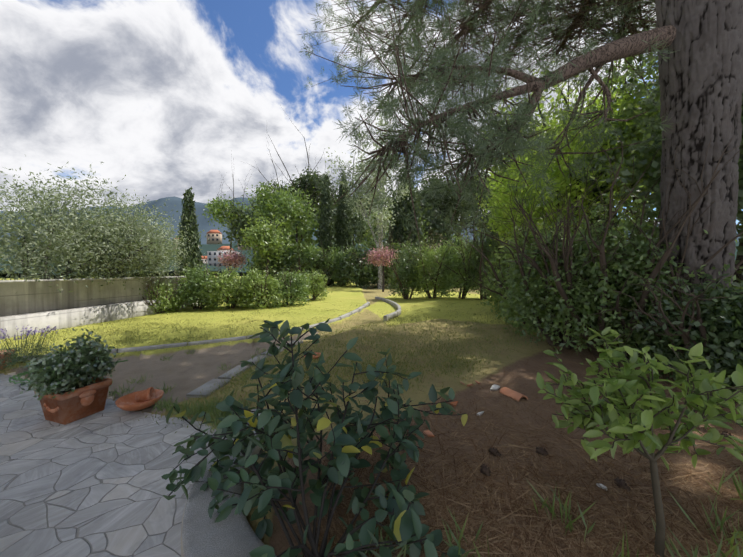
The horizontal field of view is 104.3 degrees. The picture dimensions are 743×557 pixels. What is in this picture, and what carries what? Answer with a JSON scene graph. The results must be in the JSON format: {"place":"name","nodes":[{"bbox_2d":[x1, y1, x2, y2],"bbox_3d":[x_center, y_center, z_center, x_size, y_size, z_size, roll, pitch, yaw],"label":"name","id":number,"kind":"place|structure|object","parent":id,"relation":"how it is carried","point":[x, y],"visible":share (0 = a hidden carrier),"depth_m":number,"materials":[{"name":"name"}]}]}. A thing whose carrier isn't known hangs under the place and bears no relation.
{"place":"outdoors","nodes":[
{"label":"outdoors","id":0,"kind":"place"},
{"bbox_2d":[0,374,223,556],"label":"patio paving","id":1,"kind":"structure","parent":0,"point":[94,485],"depth_m":2.13,"materials":[{"name":"grey stone"}]},
{"bbox_2d":[0,350,14,369],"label":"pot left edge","id":2,"kind":"object","parent":1,"relation":"on","point":[2,357],"visible":0.25,"depth_m":4.39,"materials":[{"name":"ceramic"}]},
{"bbox_2d":[0,325,57,370],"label":"lavender","id":3,"kind":"object","parent":1,"relation":"on","point":[14,355],"depth_m":4.46,"materials":[{"name":"green plant"}]},
{"bbox_2d":[0,330,53,354],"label":"lavender stalks","id":4,"kind":"object","parent":3,"relation":"attached to","point":[26,341],"visible":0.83,"depth_m":4.57,"materials":[{"name":"green plant"}]},
{"bbox_2d":[7,372,117,399],"bbox_3d":[-5.243,1.438,4.421,4.883,0.032,0.349,1,2,21],"label":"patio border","id":5,"kind":"object","parent":1,"relation":"on","point":[23,377],"visible":0.04,"depth_m":4.17,"materials":[{"name":"stone"}]},
{"bbox_2d":[34,377,111,424],"bbox_3d":[-3.191,1.301,3.113,0.490,0.335,0.440,0,2,18],"label":"planter","id":6,"kind":"object","parent":1,"relation":"on","point":[76,404],"visible":0.79,"depth_m":2.99,"materials":[{"name":"orange ceramic"}]},
{"bbox_2d":[62,381,97,392],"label":"planter soil","id":7,"kind":"structure","parent":6,"relation":"in","point":[92,382],"depth_m":3.22,"materials":[{"name":"brown soil"}]},
{"bbox_2d":[16,328,120,399],"bbox_3d":[-3.181,0.857,3.059,0.874,0.689,0.797,0,2,1],"label":"planter plant","id":8,"kind":"object","parent":7,"relation":"on","point":[69,375],"depth_m":2.96,"materials":[{"name":"green plant"}]},
{"bbox_2d":[217,246,229,249],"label":"roof","id":9,"kind":"structure","parent":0,"point":[224,247],"depth_m":380.83,"materials":[{"name":"orange tile"}]},
{"bbox_2d":[233,171,309,242],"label":"broadleaf tree","id":10,"kind":"object","parent":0,"point":[277,205],"depth_m":26.03,"materials":[{"name":"green plant"}]},
{"bbox_2d":[247,143,295,199],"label":"pine tree","id":11,"kind":"object","parent":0,"point":[275,186],"depth_m":58.41,"materials":[{"name":"green plant"}]},
{"bbox_2d":[275,105,338,246],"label":"pine tree","id":12,"kind":"object","parent":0,"point":[303,179],"depth_m":41.53,"materials":[{"name":"green plant"}]},
{"bbox_2d":[306,158,335,233],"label":"tree","id":13,"kind":"object","parent":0,"point":[318,214],"depth_m":47.67,"materials":[{"name":"green plant"}]},
{"bbox_2d":[328,131,377,251],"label":"pine tree","id":14,"kind":"object","parent":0,"point":[356,201],"depth_m":53.15,"materials":[{"name":"green plant"}]},
{"bbox_2d":[0,240,738,274],"bbox_3d":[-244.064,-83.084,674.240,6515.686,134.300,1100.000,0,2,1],"label":"wooded hillside","id":15,"kind":"structure","parent":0,"point":[205,248],"depth_m":749.84,"materials":[{"name":"green plant"}]},
{"bbox_2d":[206,233,221,243],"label":"building","id":16,"kind":"structure","parent":15,"relation":"on","point":[214,237],"depth_m":601.35,"materials":[{"name":"beige paint"}]},
{"bbox_2d":[207,230,221,233],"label":"roof","id":17,"kind":"structure","parent":16,"relation":"on","point":[213,231],"depth_m":603.22,"materials":[{"name":"orange tile"}]},
{"bbox_2d":[207,251,240,271],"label":"grey house block walls","id":18,"kind":"structure","parent":15,"relation":"on","point":[212,256],"depth_m":256.10,"materials":[{"name":"grey paint"}]},
{"bbox_2d":[209,252,231,265],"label":"windows","id":19,"kind":"structure","parent":18,"relation":"in","point":[215,259],"depth_m":256.03,"materials":[{"name":"grey glass"}]},
{"bbox_2d":[238,239,251,249],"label":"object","id":20,"kind":"structure","parent":15,"relation":"on","point":[239,247],"depth_m":519.64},
{"bbox_2d":[0,196,739,272],"bbox_3d":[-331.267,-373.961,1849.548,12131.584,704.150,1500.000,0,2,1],"label":"mountain ridge","id":21,"kind":"structure","parent":0,"point":[174,203],"depth_m":2308.14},
{"bbox_2d":[0,273,742,556],"bbox_3d":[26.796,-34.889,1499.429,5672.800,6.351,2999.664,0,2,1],"label":"ground","id":22,"kind":"structure","parent":0,"point":[183,372],"depth_m":3.70,"materials":[{"name":"brown soil"}]},
{"bbox_2d":[0,155,144,298],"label":"olive tree","id":23,"kind":"object","parent":22,"relation":"on","point":[10,242],"depth_m":7.53,"materials":[{"name":"green plant"}]},
{"bbox_2d":[0,276,200,338],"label":"boundary wall","id":24,"kind":"structure","parent":22,"relation":"on","point":[35,304],"depth_m":7.50,"materials":[{"name":"grey concrete"}]},
{"bbox_2d":[0,163,208,289],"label":"olive tree","id":25,"kind":"object","parent":22,"relation":"on","point":[142,242],"depth_m":8.60,"materials":[{"name":"green plant"}]},
{"bbox_2d":[31,200,199,302],"bbox_3d":[-8.773,-0.819,10.274,5.358,4.217,4.549,0,2,1],"label":"olive tree","id":26,"kind":"object","parent":22,"relation":"on","point":[165,268],"depth_m":9.83,"materials":[{"name":"green plant"}]},
{"bbox_2d":[115,387,163,410],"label":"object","id":27,"kind":"object","parent":22,"relation":"on","point":[140,400],"visible":0.98,"depth_m":3.21,"materials":[{"name":"ceramic"}]},
{"bbox_2d":[137,270,184,313],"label":"broom shrub","id":28,"kind":"object","parent":22,"relation":"on","point":[170,305],"depth_m":9.88,"materials":[{"name":"green plant"}]},
{"bbox_2d":[58,347,288,433],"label":"grass tufts","id":29,"kind":"object","parent":22,"relation":"on","point":[165,405],"visible":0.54,"depth_m":3.13,"materials":[{"name":"green plant"}]},
{"bbox_2d":[175,186,204,275],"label":"cypress tree","id":30,"kind":"object","parent":22,"relation":"on","point":[188,209],"depth_m":20.12,"materials":[{"name":"green plant"}]},
{"bbox_2d":[167,254,230,310],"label":"pittosporum shrub","id":31,"kind":"object","parent":22,"relation":"on","point":[195,275],"depth_m":10.44,"materials":[{"name":"green plant"}]},
{"bbox_2d":[13,296,400,359],"bbox_3d":[-1.475,1.222,9.072,3.784,0.236,13.131,1,2,31],"label":"stone edging","id":32,"kind":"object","parent":22,"relation":"on","point":[397,313],"depth_m":5.89,"materials":[{"name":"grey stone"}]},
{"bbox_2d":[196,261,254,310],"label":"pittosporum shrub","id":33,"kind":"object","parent":22,"relation":"on","point":[213,295],"depth_m":10.46,"materials":[{"name":"green plant"}]},
{"bbox_2d":[202,154,251,276],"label":"tree","id":34,"kind":"object","parent":22,"relation":"on","point":[215,208],"depth_m":52.46,"materials":[{"name":"green plant"}]},
{"bbox_2d":[181,409,280,556],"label":"curved bed wall","id":35,"kind":"structure","parent":22,"relation":"on","point":[203,534],"depth_m":1.29,"materials":[{"name":"grey concrete"}]},
{"bbox_2d":[214,246,248,281],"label":"judas tree","id":36,"kind":"object","parent":22,"relation":"on","point":[233,256],"depth_m":23.91,"materials":[{"name":"pink plant"}]},
{"bbox_2d":[207,195,273,256],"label":"tree","id":37,"kind":"object","parent":22,"relation":"on","point":[235,225],"depth_m":35.56,"materials":[{"name":"green plant"}]},
{"bbox_2d":[186,340,302,397],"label":"path edge stones","id":38,"kind":"object","parent":22,"relation":"on","point":[208,386],"visible":0.65,"depth_m":3.92,"materials":[{"name":"grey stone"}]},
{"bbox_2d":[221,210,295,276],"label":"broadleaf tree","id":39,"kind":"object","parent":22,"relation":"on","point":[258,240],"depth_m":23.52,"materials":[{"name":"green plant"}]},
{"bbox_2d":[231,260,286,308],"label":"pittosporum shrub","id":40,"kind":"object","parent":22,"relation":"on","point":[271,286],"depth_m":10.69,"materials":[{"name":"green plant"}]},
{"bbox_2d":[242,247,290,280],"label":"hedge shrub","id":41,"kind":"object","parent":22,"relation":"on","point":[256,261],"depth_m":24.73,"materials":[{"name":"green plant"}]},
{"bbox_2d":[3,299,545,432],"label":"lawn grass tufts","id":42,"kind":"object","parent":22,"relation":"on","point":[226,386],"visible":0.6,"depth_m":4.70,"materials":[{"name":"green plant"}]},
{"bbox_2d":[253,223,308,279],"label":"hedge shrub","id":43,"kind":"object","parent":22,"relation":"on","point":[289,253],"depth_m":25.31,"materials":[{"name":"green plant"}]},
{"bbox_2d":[257,262,315,306],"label":"pittosporum shrub","id":44,"kind":"object","parent":22,"relation":"on","point":[297,284],"depth_m":11.65,"materials":[{"name":"green plant"}]},
{"bbox_2d":[265,208,319,263],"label":"tree","id":45,"kind":"object","parent":22,"relation":"on","point":[309,234],"depth_m":33.85,"materials":[{"name":"green plant"}]},
{"bbox_2d":[273,175,331,268],"bbox_3d":[-7.160,-5.552,30.652,5.266,12.524,6.951,1,2,41],"label":"broadleaf tree","id":46,"kind":"object","parent":22,"relation":"on","point":[303,212],"depth_m":29.51,"materials":[{"name":"green plant"}]},
{"bbox_2d":[287,223,330,279],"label":"hedge shrub","id":47,"kind":"object","parent":22,"relation":"on","point":[305,250],"depth_m":25.41,"materials":[{"name":"green plant"}]},
{"bbox_2d":[304,352,320,358],"bbox_3d":[-0.816,1.079,4.030,0.250,0.030,0.250,0,2,1],"label":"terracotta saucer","id":48,"kind":"object","parent":22,"relation":"on","point":[317,356],"visible":0.31,"depth_m":4.03,"materials":[{"name":"orange ceramic"}]},
{"bbox_2d":[161,318,467,556],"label":"shrub","id":49,"kind":"object","parent":22,"relation":"on","point":[410,521],"depth_m":1.34,"materials":[{"name":"green plant"}]},
{"bbox_2d":[297,259,333,299],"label":"pittosporum shrub","id":50,"kind":"object","parent":22,"relation":"on","point":[319,290],"depth_m":13.97,"materials":[{"name":"green plant"}]},
{"bbox_2d":[302,243,342,286],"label":"hedge shrub","id":51,"kind":"object","parent":22,"relation":"on","point":[320,264],"depth_m":25.69,"materials":[{"name":"green plant"}]},
{"bbox_2d":[316,172,336,285],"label":"cypress tree","id":52,"kind":"object","parent":22,"relation":"on","point":[326,230],"depth_m":27.37,"materials":[{"name":"green plant"}]},
{"bbox_2d":[321,239,360,286],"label":"hedge shrub","id":53,"kind":"object","parent":22,"relation":"on","point":[336,254],"depth_m":25.68,"materials":[{"name":"green plant"}]},
{"bbox_2d":[333,170,353,284],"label":"cypress tree","id":54,"kind":"object","parent":22,"relation":"on","point":[343,227],"depth_m":29.01,"materials":[{"name":"green plant"}]},
{"bbox_2d":[311,170,375,247],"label":"tree","id":55,"kind":"object","parent":22,"relation":"on","point":[353,215],"depth_m":32.92,"materials":[{"name":"green plant"}]},
{"bbox_2d":[330,238,375,288],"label":"hedge shrub","id":56,"kind":"object","parent":22,"relation":"on","point":[353,269],"depth_m":25.12,"materials":[{"name":"green plant"}]},
{"bbox_2d":[320,101,415,288],"bbox_3d":[-0.164,-6.539,23.481,7.967,15.154,8.243,0,2,1],"label":"poplar tree","id":57,"kind":"object","parent":22,"relation":"on","point":[367,195],"depth_m":23.77,"materials":[{"name":"green plant"}]},
{"bbox_2d":[354,208,390,251],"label":"tree","id":58,"kind":"object","parent":22,"relation":"on","point":[367,243],"depth_m":45.98,"materials":[{"name":"green plant"}]},
{"bbox_2d":[356,230,401,288],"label":"hedge shrub","id":59,"kind":"object","parent":22,"relation":"on","point":[376,274],"depth_m":25.35,"materials":[{"name":"green plant"}]},
{"bbox_2d":[363,238,398,291],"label":"judas tree","id":60,"kind":"object","parent":22,"relation":"on","point":[373,260],"depth_m":20.62,"materials":[{"name":"pink plant"}]},
{"bbox_2d":[368,225,415,284],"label":"hedge shrub","id":61,"kind":"object","parent":22,"relation":"on","point":[396,246],"depth_m":25.01,"materials":[{"name":"green plant"}]},
{"bbox_2d":[361,217,429,285],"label":"broadleaf tree","id":62,"kind":"object","parent":22,"relation":"on","point":[385,236],"depth_m":29.59,"materials":[{"name":"green plant"}]},
{"bbox_2d":[388,170,426,284],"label":"conifer tree","id":63,"kind":"object","parent":22,"relation":"on","point":[405,205],"visible":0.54,"depth_m":26.70,"materials":[{"name":"green plant"}]},
{"bbox_2d":[363,226,452,298],"bbox_3d":[1.931,-0.982,15.687,4.554,4.592,4.445,0,2,1],"label":"oleander shrub","id":64,"kind":"object","parent":22,"relation":"on","point":[409,265],"depth_m":14.93,"materials":[{"name":"green plant"}]},
{"bbox_2d":[409,217,438,283],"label":"tree","id":65,"kind":"object","parent":22,"relation":"on","point":[421,242],"depth_m":26.45,"materials":[{"name":"green plant"}]},
{"bbox_2d":[404,233,459,298],"bbox_3d":[3.112,-0.709,14.509,3.353,3.805,4.342,0,2,1],"label":"oleander shrub","id":66,"kind":"object","parent":22,"relation":"on","point":[429,264],"depth_m":14.22,"materials":[{"name":"green plant"}]},
{"bbox_2d":[440,215,453,282],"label":"cypress tree","id":67,"kind":"object","parent":22,"relation":"on","point":[447,231],"visible":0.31,"depth_m":22.12,"materials":[{"name":"green plant"}]},
{"bbox_2d":[427,236,472,284],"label":"hedge shrub","id":68,"kind":"object","parent":22,"relation":"on","point":[440,247],"depth_m":24.95,"materials":[{"name":"green plant"}]},
{"bbox_2d":[423,380,479,436],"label":"terracotta shards","id":69,"kind":"object","parent":22,"relation":"on","point":[428,433],"visible":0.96,"depth_m":2.55,"materials":[{"name":"orange ceramic"}]},
{"bbox_2d":[424,222,481,286],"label":"tree","id":70,"kind":"object","parent":22,"relation":"on","point":[469,250],"depth_m":25.11,"materials":[{"name":"green plant"}]},
{"bbox_2d":[453,223,464,287],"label":"cypress tree","id":71,"kind":"object","parent":22,"relation":"on","point":[460,231],"depth_m":23.13,"materials":[{"name":"green plant"}]},
{"bbox_2d":[465,203,508,244],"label":"tree","id":72,"kind":"object","parent":22,"relation":"on","point":[482,224],"depth_m":43.67,"materials":[{"name":"green plant"}]},
{"bbox_2d":[478,221,540,312],"bbox_3d":[4.358,-0.287,8.475,2.333,3.090,3.711,0,2,1],"label":"hedge shrub","id":73,"kind":"object","parent":22,"relation":"on","point":[491,286],"depth_m":8.71,"materials":[{"name":"green plant"}]},
{"bbox_2d":[499,387,527,401],"bbox_3d":[1.360,1.104,2.769,0.128,0.047,0.220,-1,2,-23],"label":"clay roof tile","id":74,"kind":"object","parent":22,"relation":"on","point":[508,392],"visible":0.98,"depth_m":2.74,"materials":[{"name":"orange ceramic"}]},
{"bbox_2d":[290,345,742,556],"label":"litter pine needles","id":75,"kind":"object","parent":22,"relation":"on","point":[598,539],"visible":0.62,"depth_m":1.49,"materials":[{"name":"brown plant"}]},
{"bbox_2d":[480,431,731,491],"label":"pine cones","id":76,"kind":"object","parent":75,"relation":"on","point":[485,470],"visible":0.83,"depth_m":1.72,"materials":[{"name":"brown plant"}]},
{"bbox_2d":[299,0,742,366],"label":"pine tree","id":77,"kind":"object","parent":22,"relation":"on","point":[421,91],"depth_m":3.09,"materials":[{"name":"green plant"}]},
{"bbox_2d":[483,173,562,243],"bbox_3d":[7.371,-2.590,12.692,5.104,7.421,6.072,0,2,1],"label":"tall hedge tree","id":78,"kind":"object","parent":22,"relation":"on","point":[500,214],"depth_m":12.59,"materials":[{"name":"green plant"}]},
{"bbox_2d":[436,170,630,331],"bbox_3d":[3.532,-0.554,6.013,4.012,3.354,3.326,0,2,1],"label":"hedge shrub","id":79,"kind":"object","parent":22,"relation":"on","point":[498,290],"depth_m":6.10,"materials":[{"name":"green plant"}]},
{"bbox_2d":[477,384,606,489],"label":"stones","id":80,"kind":"object","parent":22,"relation":"on","point":[495,387],"visible":0.9,"depth_m":2.40,"materials":[{"name":"grey stone"}]},
{"bbox_2d":[355,466,742,556],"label":"grass tufts","id":81,"kind":"object","parent":22,"relation":"on","point":[736,552],"visible":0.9,"depth_m":1.26,"materials":[{"name":"green plant"}]},
{"bbox_2d":[459,48,661,245],"bbox_3d":[6.010,-3.416,9.389,6.417,9.089,7.103,0,2,1],"label":"tree","id":82,"kind":"object","parent":22,"relation":"on","point":[556,171],"depth_m":8.16,"materials":[{"name":"green plant"}]},
{"bbox_2d":[478,59,654,234],"bbox_3d":[7.647,-3.384,11.526,6.543,9.075,6.941,-1,2,-42],"label":"tree","id":83,"kind":"object","parent":22,"relation":"on","point":[598,107],"depth_m":10.32,"materials":[{"name":"green plant"}]},
{"bbox_2d":[490,156,656,364],"bbox_3d":[3.067,-0.282,4.704,2.219,3.116,3.743,1,2,37],"label":"hedge shrub","id":84,"kind":"object","parent":22,"relation":"on","point":[525,308],"depth_m":4.22,"materials":[{"name":"green plant"}]},
{"bbox_2d":[434,121,742,357],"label":"hedge shrub","id":85,"kind":"object","parent":22,"relation":"on","point":[635,241],"depth_m":3.71,"materials":[{"name":"green plant"}]},
{"bbox_2d":[538,73,653,215],"bbox_3d":[8.412,-3.738,11.408,4.471,9.748,6.130,1,2,31],"label":"tall hedge tree","id":86,"kind":"object","parent":22,"relation":"on","point":[572,184],"depth_m":10.25,"materials":[{"name":"green plant"}]},
{"bbox_2d":[583,144,618,263],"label":"cypress tree","id":87,"kind":"object","parent":22,"relation":"on","point":[596,189],"visible":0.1,"depth_m":8.48,"materials":[{"name":"green plant"}]},
{"bbox_2d":[559,62,661,238],"bbox_3d":[8.397,-3.760,8.885,4.700,9.822,4.544,0,2,1],"label":"tall hedge tree","id":88,"kind":"object","parent":22,"relation":"on","point":[633,129],"depth_m":8.03,"materials":[{"name":"green plant"}]},
{"bbox_2d":[506,147,742,369],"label":"hedge shrub","id":89,"kind":"object","parent":22,"relation":"on","point":[634,335],"depth_m":3.55,"materials":[{"name":"green plant"}]},
{"bbox_2d":[536,327,742,556],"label":"citrus tree","id":90,"kind":"object","parent":22,"relation":"on","point":[620,425],"depth_m":1.22,"materials":[{"name":"green plant"}]},
{"bbox_2d":[548,20,742,303],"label":"tree","id":91,"kind":"object","parent":22,"relation":"on","point":[631,80],"depth_m":7.08,"materials":[{"name":"green plant"}]},
{"bbox_2d":[578,55,742,281],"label":"tree","id":92,"kind":"object","parent":22,"relation":"on","point":[655,175],"depth_m":5.52,"materials":[{"name":"green plant"}]},
{"bbox_2d":[608,249,742,392],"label":"hedge shrub","id":93,"kind":"object","parent":22,"relation":"on","point":[722,318],"depth_m":2.86,"materials":[{"name":"green plant"}]},
{"bbox_2d":[621,66,742,242],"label":"tree","id":94,"kind":"object","parent":22,"relation":"on","point":[740,215],"visible":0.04,"depth_m":4.86,"materials":[{"name":"green plant"}]},
{"bbox_2d":[0,0,742,224],"label":"sky","id":95,"kind":"structure","parent":0,"point":[163,94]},
{"bbox_2d":[384,179,428,215],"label":"pine tree","id":96,"kind":"object","parent":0,"point":[415,188],"depth_m":49.20,"materials":[{"name":"green plant"}]},
{"bbox_2d":[385,196,456,247],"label":"tree","id":97,"kind":"object","parent":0,"point":[434,227],"depth_m":35.05,"materials":[{"name":"green plant"}]},
{"bbox_2d":[416,171,479,238],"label":"tree","id":98,"kind":"object","parent":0,"point":[446,198],"depth_m":37.80,"materials":[{"name":"green plant"}]},
{"bbox_2d":[425,207,487,298],"bbox_3d":[4.301,-1.251,14.509,4.227,4.722,3.426,-1,2,-40],"label":"oleander shrub","id":99,"kind":"object","parent":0,"point":[457,265],"depth_m":13.75,"materials":[{"name":"green plant"}]},
{"bbox_2d":[437,205,483,236],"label":"tree","id":100,"kind":"object","parent":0,"point":[460,222],"depth_m":43.40,"materials":[{"name":"green plant"}]},
{"bbox_2d":[447,157,486,244],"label":"pine tree","id":101,"kind":"object","parent":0,"point":[479,198],"depth_m":45.21,"materials":[{"name":"green plant"}]},
{"bbox_2d":[455,206,490,241],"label":"tree","id":102,"kind":"object","parent":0,"point":[471,216],"depth_m":52.71,"materials":[{"name":"green plant"}]},
{"bbox_2d":[455,205,508,299],"bbox_3d":[5.640,-1.558,13.206,4.606,5.312,5.787,0,2,1],"label":"oleander shrub","id":103,"kind":"object","parent":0,"point":[487,247],"depth_m":13.40,"materials":[{"name":"green plant"}]},
{"bbox_2d":[474,100,511,241],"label":"pine tree","id":104,"kind":"object","parent":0,"point":[491,185],"depth_m":37.10,"materials":[{"name":"green plant"}]}
]}

